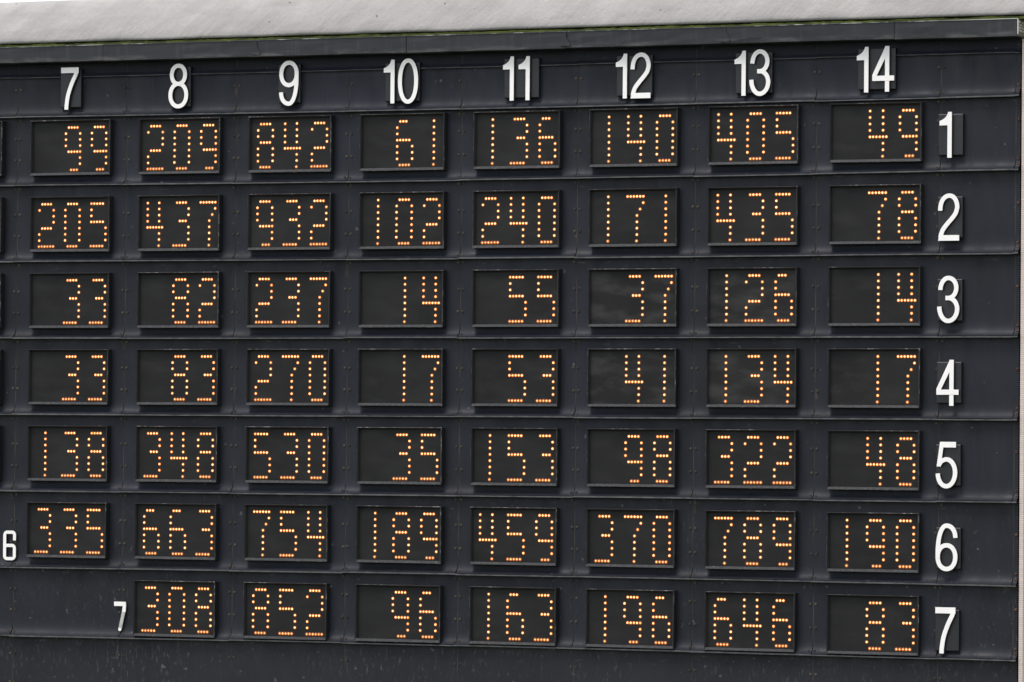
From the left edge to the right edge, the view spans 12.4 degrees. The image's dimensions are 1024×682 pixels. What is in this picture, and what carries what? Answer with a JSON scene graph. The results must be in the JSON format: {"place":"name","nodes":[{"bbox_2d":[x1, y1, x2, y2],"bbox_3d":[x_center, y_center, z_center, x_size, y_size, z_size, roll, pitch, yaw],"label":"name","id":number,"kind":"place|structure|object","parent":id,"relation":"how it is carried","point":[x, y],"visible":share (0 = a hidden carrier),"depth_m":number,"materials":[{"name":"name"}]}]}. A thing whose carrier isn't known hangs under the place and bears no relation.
{"place":"outdoors","nodes":[
{"label":"outdoors","id":0,"kind":"place"},
{"bbox_2d":[0,0,56,2],"label":"sky","id":1,"kind":"structure","parent":0,"point":[1,1],"materials":[{"name":"white"}]},
{"label":"ground","id":2,"kind":"structure","parent":0,"visible":0},
{"bbox_2d":[0,38,1021,681],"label":"odds board","id":3,"kind":"object","parent":2,"relation":"on","point":[60,618],"visible":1,"depth_m":47.54,"materials":[{"name":"paint"}]},
{"bbox_2d":[0,426,2,480],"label":"led display","id":4,"kind":"object","parent":3,"relation":"attached to","point":[1,436],"visible":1,"depth_m":49.85,"materials":[{"name":"grey"}]},
{"bbox_2d":[0,349,3,404],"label":"led display","id":5,"kind":"object","parent":3,"relation":"attached to","point":[1,372],"visible":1,"depth_m":49.85,"materials":[{"name":"grey"}]},
{"bbox_2d":[0,197,4,252],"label":"led display","id":6,"kind":"object","parent":3,"relation":"attached to","point":[2,224],"visible":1,"depth_m":49.88,"materials":[{"name":"grey"}]},
{"bbox_2d":[0,273,4,328],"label":"led display","id":7,"kind":"object","parent":3,"relation":"attached to","point":[2,280],"visible":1,"depth_m":49.88,"materials":[{"name":"grey"}]},
{"bbox_2d":[0,121,5,176],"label":"led display","id":8,"kind":"object","parent":3,"relation":"attached to","point":[2,146],"visible":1,"depth_m":49.91,"materials":[{"name":"grey"}]},
{"bbox_2d":[3,531,16,559],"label":"numeral sign","id":9,"kind":"object","parent":3,"relation":"attached to","point":[5,546],"visible":1,"depth_m":49.78,"materials":[{"name":"white plastic"}]},
{"bbox_2d":[26,502,109,558],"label":"led display","id":10,"kind":"object","parent":3,"relation":"attached to","point":[67,530],"visible":1,"depth_m":49.50,"materials":[{"name":"grey plastic"}]},
{"bbox_2d":[27,426,110,481],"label":"led display","id":11,"kind":"object","parent":3,"relation":"attached to","point":[64,453],"visible":1,"depth_m":49.52,"materials":[{"name":"grey"}]},
{"bbox_2d":[28,349,111,404],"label":"led display","id":12,"kind":"object","parent":3,"relation":"attached to","point":[69,376],"visible":1,"depth_m":49.53,"materials":[{"name":"grey plastic"}]},
{"bbox_2d":[29,196,112,251],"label":"led display","id":13,"kind":"object","parent":3,"relation":"attached to","point":[73,224],"visible":1,"depth_m":49.57,"materials":[{"name":"grey"}]},
{"bbox_2d":[29,273,112,328],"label":"led display","id":14,"kind":"object","parent":3,"relation":"attached to","point":[65,300],"visible":1,"depth_m":49.56,"materials":[{"name":"grey plastic"}]},
{"bbox_2d":[30,119,113,175],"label":"led display","id":15,"kind":"object","parent":3,"relation":"attached to","point":[69,148],"visible":1,"depth_m":49.60,"materials":[{"name":"grey glass"}]},
{"bbox_2d":[60,67,83,109],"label":"numeral sign","id":16,"kind":"object","parent":3,"relation":"attached to","point":[72,78],"visible":1,"depth_m":49.59,"materials":[{"name":"white plastic"}]},
{"bbox_2d":[114,602,125,630],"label":"numeral sign","id":17,"kind":"object","parent":3,"relation":"attached to","point":[123,604],"visible":1,"depth_m":49.24,"materials":[{"name":"white"}]},
{"bbox_2d":[133,580,218,637],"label":"led display","id":18,"kind":"object","parent":3,"relation":"attached to","point":[162,608],"visible":1,"depth_m":48.99,"materials":[{"name":"grey plastic"}]},
{"bbox_2d":[134,503,219,559],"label":"led display","id":19,"kind":"object","parent":3,"relation":"attached to","point":[177,531],"visible":1,"depth_m":49.01,"materials":[{"name":"grey"}]},
{"bbox_2d":[135,426,220,482],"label":"led display","id":20,"kind":"object","parent":3,"relation":"attached to","point":[173,453],"visible":1,"depth_m":49.03,"materials":[{"name":"grey"}]},
{"bbox_2d":[136,349,220,404],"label":"led display","id":21,"kind":"object","parent":3,"relation":"attached to","point":[178,376],"visible":1,"depth_m":49.05,"materials":[{"name":"grey plastic"}]},
{"bbox_2d":[137,272,221,327],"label":"led display","id":22,"kind":"object","parent":3,"relation":"attached to","point":[179,299],"visible":1,"depth_m":49.06,"materials":[{"name":"grey"}]},
{"bbox_2d":[137,195,222,251],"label":"led display","id":23,"kind":"object","parent":3,"relation":"attached to","point":[180,222],"visible":1,"depth_m":49.08,"materials":[{"name":"grey glass"}]},
{"bbox_2d":[168,64,192,107],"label":"numeral sign","id":24,"kind":"object","parent":3,"relation":"attached to","point":[180,94],"visible":1,"depth_m":49.10,"materials":[{"name":"white"}]},
{"bbox_2d":[138,117,223,174],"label":"led display","id":25,"kind":"object","parent":3,"relation":"attached to","point":[169,146],"visible":1,"depth_m":49.11,"materials":[{"name":"grey"}]},
{"bbox_2d":[243,582,329,639],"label":"led display","id":26,"kind":"object","parent":3,"relation":"attached to","point":[281,610],"visible":1,"depth_m":48.50,"materials":[{"name":"grey plastic"}]},
{"bbox_2d":[244,504,330,561],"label":"led display","id":27,"kind":"object","parent":3,"relation":"attached to","point":[277,532],"visible":1,"depth_m":48.52,"materials":[{"name":"grey plastic"}]},
{"bbox_2d":[245,426,331,483],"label":"led display","id":28,"kind":"object","parent":3,"relation":"attached to","point":[283,454],"visible":1,"depth_m":48.54,"materials":[{"name":"grey glass"}]},
{"bbox_2d":[246,349,332,405],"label":"led display","id":29,"kind":"object","parent":3,"relation":"attached to","point":[288,377],"visible":1,"depth_m":48.56,"materials":[{"name":"grey plastic"}]},
{"bbox_2d":[246,271,333,327],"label":"led display","id":30,"kind":"object","parent":3,"relation":"attached to","point":[289,299],"visible":1,"depth_m":48.58,"materials":[{"name":"grey"}]},
{"bbox_2d":[278,61,301,105],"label":"numeral sign","id":31,"kind":"object","parent":3,"relation":"attached to","point":[290,85],"visible":1,"depth_m":48.62,"materials":[{"name":"white"}]},
{"bbox_2d":[247,193,333,250],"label":"led display","id":32,"kind":"object","parent":3,"relation":"attached to","point":[299,221],"visible":1,"depth_m":48.60,"materials":[{"name":"grey glass"}]},
{"bbox_2d":[248,115,334,172],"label":"led display","id":33,"kind":"object","parent":3,"relation":"attached to","point":[288,144],"visible":1,"depth_m":48.62,"materials":[{"name":"grey glass"}]},
{"bbox_2d":[355,584,443,642],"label":"led display","id":34,"kind":"object","parent":3,"relation":"attached to","point":[394,613],"visible":1,"depth_m":48.01,"materials":[{"name":"grey plastic"}]},
{"bbox_2d":[356,505,443,563],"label":"led display","id":35,"kind":"object","parent":3,"relation":"attached to","point":[399,534],"visible":1,"depth_m":48.03,"materials":[{"name":"grey plastic"}]},
{"bbox_2d":[356,427,444,484],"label":"led display","id":36,"kind":"object","parent":3,"relation":"attached to","point":[406,455],"visible":1,"depth_m":48.05,"materials":[{"name":"grey"}]},
{"bbox_2d":[357,349,445,405],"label":"led display","id":37,"kind":"object","parent":3,"relation":"attached to","point":[401,378],"visible":1,"depth_m":48.07,"materials":[{"name":"grey"}]},
{"bbox_2d":[358,270,446,327],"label":"led display","id":38,"kind":"object","parent":3,"relation":"attached to","point":[403,299],"visible":1,"depth_m":48.09,"materials":[{"name":"grey"}]},
{"bbox_2d":[359,191,446,249],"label":"led display","id":39,"kind":"object","parent":3,"relation":"attached to","point":[401,220],"visible":1,"depth_m":48.11,"materials":[{"name":"grey glass"}]},
{"bbox_2d":[384,58,421,103],"bbox_3d":[-1.116,-2.652,48.161,0.384,0.464,0.100,0,-2,23],"label":"numeral sign","id":40,"kind":"object","parent":3,"relation":"attached to","point":[403,79],"visible":1,"depth_m":48.12,"materials":[{"name":"white"}]},
{"bbox_2d":[359,113,447,171],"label":"led display","id":41,"kind":"object","parent":3,"relation":"attached to","point":[407,142],"visible":1,"depth_m":48.13,"materials":[{"name":"grey glass"}]},
{"bbox_2d":[0,18,1023,64],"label":"fascia beam","id":42,"kind":"structure","parent":3,"relation":"attached to","point":[972,29],"depth_m":47.52,"materials":[{"name":"metal"}]},
{"bbox_2d":[0,16,1023,46],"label":"moss","id":43,"kind":"object","parent":42,"relation":"on","point":[546,30],"visible":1,"depth_m":47.63,"materials":[{"name":"green plant"}]},
{"bbox_2d":[469,586,558,645],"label":"led display","id":44,"kind":"object","parent":3,"relation":"attached to","point":[516,615],"visible":1,"depth_m":47.52,"materials":[{"name":"grey plastic"}]},
{"bbox_2d":[470,507,559,565],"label":"led display","id":45,"kind":"object","parent":3,"relation":"attached to","point":[510,536],"visible":1,"depth_m":47.55,"materials":[{"name":"grey"}]},
{"bbox_2d":[470,428,559,485],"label":"led display","id":46,"kind":"object","parent":3,"relation":"attached to","point":[519,457],"visible":1,"depth_m":47.56,"materials":[{"name":"grey glass"}]},
{"bbox_2d":[471,349,560,406],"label":"led display","id":47,"kind":"object","parent":3,"relation":"attached to","point":[524,377],"visible":1,"depth_m":47.58,"materials":[{"name":"grey plastic"}]},
{"bbox_2d":[472,190,561,248],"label":"led display","id":48,"kind":"object","parent":3,"relation":"attached to","point":[519,219],"visible":1,"depth_m":47.62,"materials":[{"name":"grey"}]},
{"bbox_2d":[472,269,561,326],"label":"led display","id":49,"kind":"object","parent":3,"relation":"attached to","point":[519,298],"visible":1,"depth_m":47.60,"materials":[{"name":"grey glass"}]},
{"bbox_2d":[473,110,562,169],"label":"led display","id":50,"kind":"object","parent":3,"relation":"attached to","point":[518,140],"visible":1,"depth_m":47.64,"materials":[{"name":"grey glass"}]},
{"bbox_2d":[503,56,540,100],"bbox_3d":[0.102,-2.654,47.654,0.380,0.448,0.100,0,-2,23],"label":"numeral sign","id":51,"kind":"object","parent":3,"relation":"attached to","point":[522,77],"visible":1,"depth_m":47.63,"materials":[{"name":"white"}]},
{"bbox_2d":[68,16,1023,43],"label":"gutter wall","id":52,"kind":"structure","parent":3,"relation":"on","point":[648,26],"depth_m":47.08,"materials":[{"name":"paint"}]},
{"bbox_2d":[0,0,1023,44],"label":"rendered roof","id":53,"kind":"structure","parent":52,"relation":"on","point":[59,22],"depth_m":48.20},
{"bbox_2d":[585,589,676,648],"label":"led display","id":54,"kind":"object","parent":3,"relation":"attached to","point":[628,618],"visible":1,"depth_m":47.04,"materials":[{"name":"grey plastic"}]},
{"bbox_2d":[586,508,677,567],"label":"led display","id":55,"kind":"object","parent":3,"relation":"attached to","point":[644,538],"visible":1,"depth_m":47.06,"materials":[{"name":"grey"}]},
{"bbox_2d":[586,428,677,486],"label":"led display","id":56,"kind":"object","parent":3,"relation":"attached to","point":[632,457],"visible":1,"depth_m":47.08,"materials":[{"name":"grey"}]},
{"bbox_2d":[587,349,678,406],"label":"led display","id":57,"kind":"object","parent":3,"relation":"attached to","point":[632,377],"visible":1,"depth_m":47.10,"materials":[{"name":"grey"}]},
{"bbox_2d":[588,268,678,326],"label":"led display","id":58,"kind":"object","parent":3,"relation":"attached to","point":[648,297],"visible":1,"depth_m":47.12,"materials":[{"name":"grey glass"}]},
{"bbox_2d":[588,188,679,247],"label":"led display","id":59,"kind":"object","parent":3,"relation":"attached to","point":[643,217],"visible":1,"depth_m":47.14,"materials":[{"name":"grey"}]},
{"bbox_2d":[589,108,680,167],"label":"led display","id":60,"kind":"object","parent":3,"relation":"attached to","point":[643,137],"visible":1,"depth_m":47.16,"materials":[{"name":"grey glass"}]},
{"bbox_2d":[616,52,653,98],"bbox_3d":[1.231,-2.655,47.184,0.381,0.459,0.101,0,-2,23],"label":"numeral sign","id":61,"kind":"object","parent":3,"relation":"attached to","point":[635,76],"visible":1,"depth_m":47.15,"materials":[{"name":"white plastic"}]},
{"bbox_2d":[704,591,797,651],"bbox_3d":[2.366,2.775,46.570,0.946,0.582,0.120,0,-2,23],"label":"led display","id":62,"kind":"object","parent":3,"relation":"attached to","point":[749,621],"visible":1,"depth_m":46.55,"materials":[{"name":"grey plastic"}]},
{"bbox_2d":[705,510,797,570],"bbox_3d":[2.370,1.970,46.591,0.946,0.582,0.120,0,-2,23],"label":"led display","id":63,"kind":"object","parent":3,"relation":"attached to","point":[754,540],"visible":1,"depth_m":46.57,"materials":[{"name":"grey plastic"}]},
{"bbox_2d":[705,429,798,488],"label":"led display","id":64,"kind":"object","parent":3,"relation":"attached to","point":[760,459],"visible":1,"depth_m":46.59,"materials":[{"name":"grey"}]},
{"bbox_2d":[706,349,798,407],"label":"led display","id":65,"kind":"object","parent":3,"relation":"attached to","point":[767,378],"visible":1,"depth_m":46.61,"materials":[{"name":"grey"}]},
{"bbox_2d":[706,267,799,326],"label":"led display","id":66,"kind":"object","parent":3,"relation":"attached to","point":[756,297],"visible":1,"depth_m":46.63,"materials":[{"name":"grey"}]},
{"bbox_2d":[707,186,799,245],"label":"led display","id":67,"kind":"object","parent":3,"relation":"attached to","point":[752,216],"visible":1,"depth_m":46.65,"materials":[{"name":"grey"}]},
{"bbox_2d":[708,105,800,165],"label":"led display","id":68,"kind":"object","parent":3,"relation":"attached to","point":[755,135],"visible":1,"depth_m":46.67,"materials":[{"name":"grey"}]},
{"bbox_2d":[735,49,773,95],"bbox_3d":[2.402,-2.655,46.697,0.383,0.463,0.101,0,-2,23],"label":"numeral sign","id":69,"kind":"object","parent":3,"relation":"attached to","point":[755,72],"visible":1,"depth_m":46.66,"materials":[{"name":"white plastic"}]},
{"bbox_2d":[826,594,920,655],"bbox_3d":[3.542,2.777,46.081,0.946,0.582,0.120,0,-2,23],"label":"led display","id":70,"kind":"object","parent":3,"relation":"attached to","point":[876,624],"visible":1,"depth_m":46.06,"materials":[{"name":"grey plastic"}]},
{"bbox_2d":[826,512,921,572],"bbox_3d":[3.546,1.971,46.102,0.946,0.582,0.120,0,-2,23],"label":"led display","id":71,"kind":"object","parent":3,"relation":"attached to","point":[869,542],"visible":1,"depth_m":46.08,"materials":[{"name":"grey plastic"}]},
{"bbox_2d":[827,430,921,490],"bbox_3d":[3.551,1.169,46.122,0.946,0.582,0.120,0,-2,23],"label":"led display","id":72,"kind":"object","parent":3,"relation":"attached to","point":[872,460],"visible":1,"depth_m":46.10,"materials":[{"name":"grey plastic"}]},
{"bbox_2d":[827,349,921,407],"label":"led display","id":73,"kind":"object","parent":3,"relation":"attached to","point":[874,378],"visible":1,"depth_m":46.12,"materials":[{"name":"grey glass"}]},
{"bbox_2d":[828,266,922,325],"bbox_3d":[3.564,-0.436,46.163,0.946,0.582,0.120,0,-2,23],"label":"led display","id":74,"kind":"object","parent":3,"relation":"attached to","point":[879,296],"visible":1,"depth_m":46.14,"materials":[{"name":"grey"}]},
{"bbox_2d":[829,184,923,244],"bbox_3d":[3.572,-1.238,46.182,0.946,0.582,0.120,0,-2,23],"label":"led display","id":75,"kind":"object","parent":3,"relation":"attached to","point":[873,214],"visible":1,"depth_m":46.16,"materials":[{"name":"grey"}]},
{"bbox_2d":[829,102,923,162],"bbox_3d":[3.582,-2.041,46.201,0.946,0.582,0.120,0,-2,23],"label":"led display","id":76,"kind":"object","parent":3,"relation":"attached to","point":[874,132],"visible":1,"depth_m":46.18,"materials":[{"name":"grey plastic"}]},
{"bbox_2d":[857,46,896,92],"bbox_3d":[3.582,-2.662,46.206,0.387,0.451,0.102,0,-2,23],"label":"numeral sign","id":77,"kind":"object","parent":3,"relation":"attached to","point":[877,68],"visible":1,"depth_m":46.18,"materials":[{"name":"white plastic"}]},
{"bbox_2d":[935,607,960,653],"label":"numeral sign","id":78,"kind":"object","parent":3,"relation":"attached to","point":[947,627],"visible":1,"depth_m":45.75,"materials":[{"name":"white"}]},
{"bbox_2d":[936,442,961,487],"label":"numeral sign","id":79,"kind":"object","parent":3,"relation":"attached to","point":[948,464],"visible":1,"depth_m":45.79,"materials":[{"name":"white plastic"}]},
{"bbox_2d":[936,523,961,570],"bbox_3d":[4.246,2.005,45.798,0.249,0.464,0.101,0,-2,23],"label":"numeral sign","id":80,"kind":"object","parent":3,"relation":"attached to","point":[948,547],"visible":1,"depth_m":45.77,"materials":[{"name":"white"}]},
{"bbox_2d":[936,360,962,405],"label":"numeral sign","id":81,"kind":"object","parent":3,"relation":"attached to","point":[949,389],"visible":1,"depth_m":45.80,"materials":[{"name":"white"}]},
{"bbox_2d":[937,276,963,322],"bbox_3d":[4.266,-0.403,45.858,0.252,0.462,0.101,0,-2,23],"label":"numeral sign","id":82,"kind":"object","parent":3,"relation":"attached to","point":[950,299],"visible":1,"depth_m":45.83,"materials":[{"name":"white plastic"}]},
{"bbox_2d":[938,193,963,240],"bbox_3d":[4.272,-1.205,45.878,0.250,0.460,0.101,0,-2,23],"label":"numeral sign","id":83,"kind":"object","parent":3,"relation":"attached to","point":[950,217],"visible":1,"depth_m":45.85,"materials":[{"name":"white plastic"}]},
{"bbox_2d":[938,112,964,157],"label":"numeral sign","id":84,"kind":"object","parent":3,"relation":"attached to","point":[951,131],"visible":1,"depth_m":45.86,"materials":[{"name":"white"}]},
{"bbox_2d":[1018,39,1023,681],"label":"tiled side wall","id":85,"kind":"structure","parent":2,"relation":"on","point":[1021,595],"depth_m":45.57,"materials":[{"name":"tile"}]}
]}

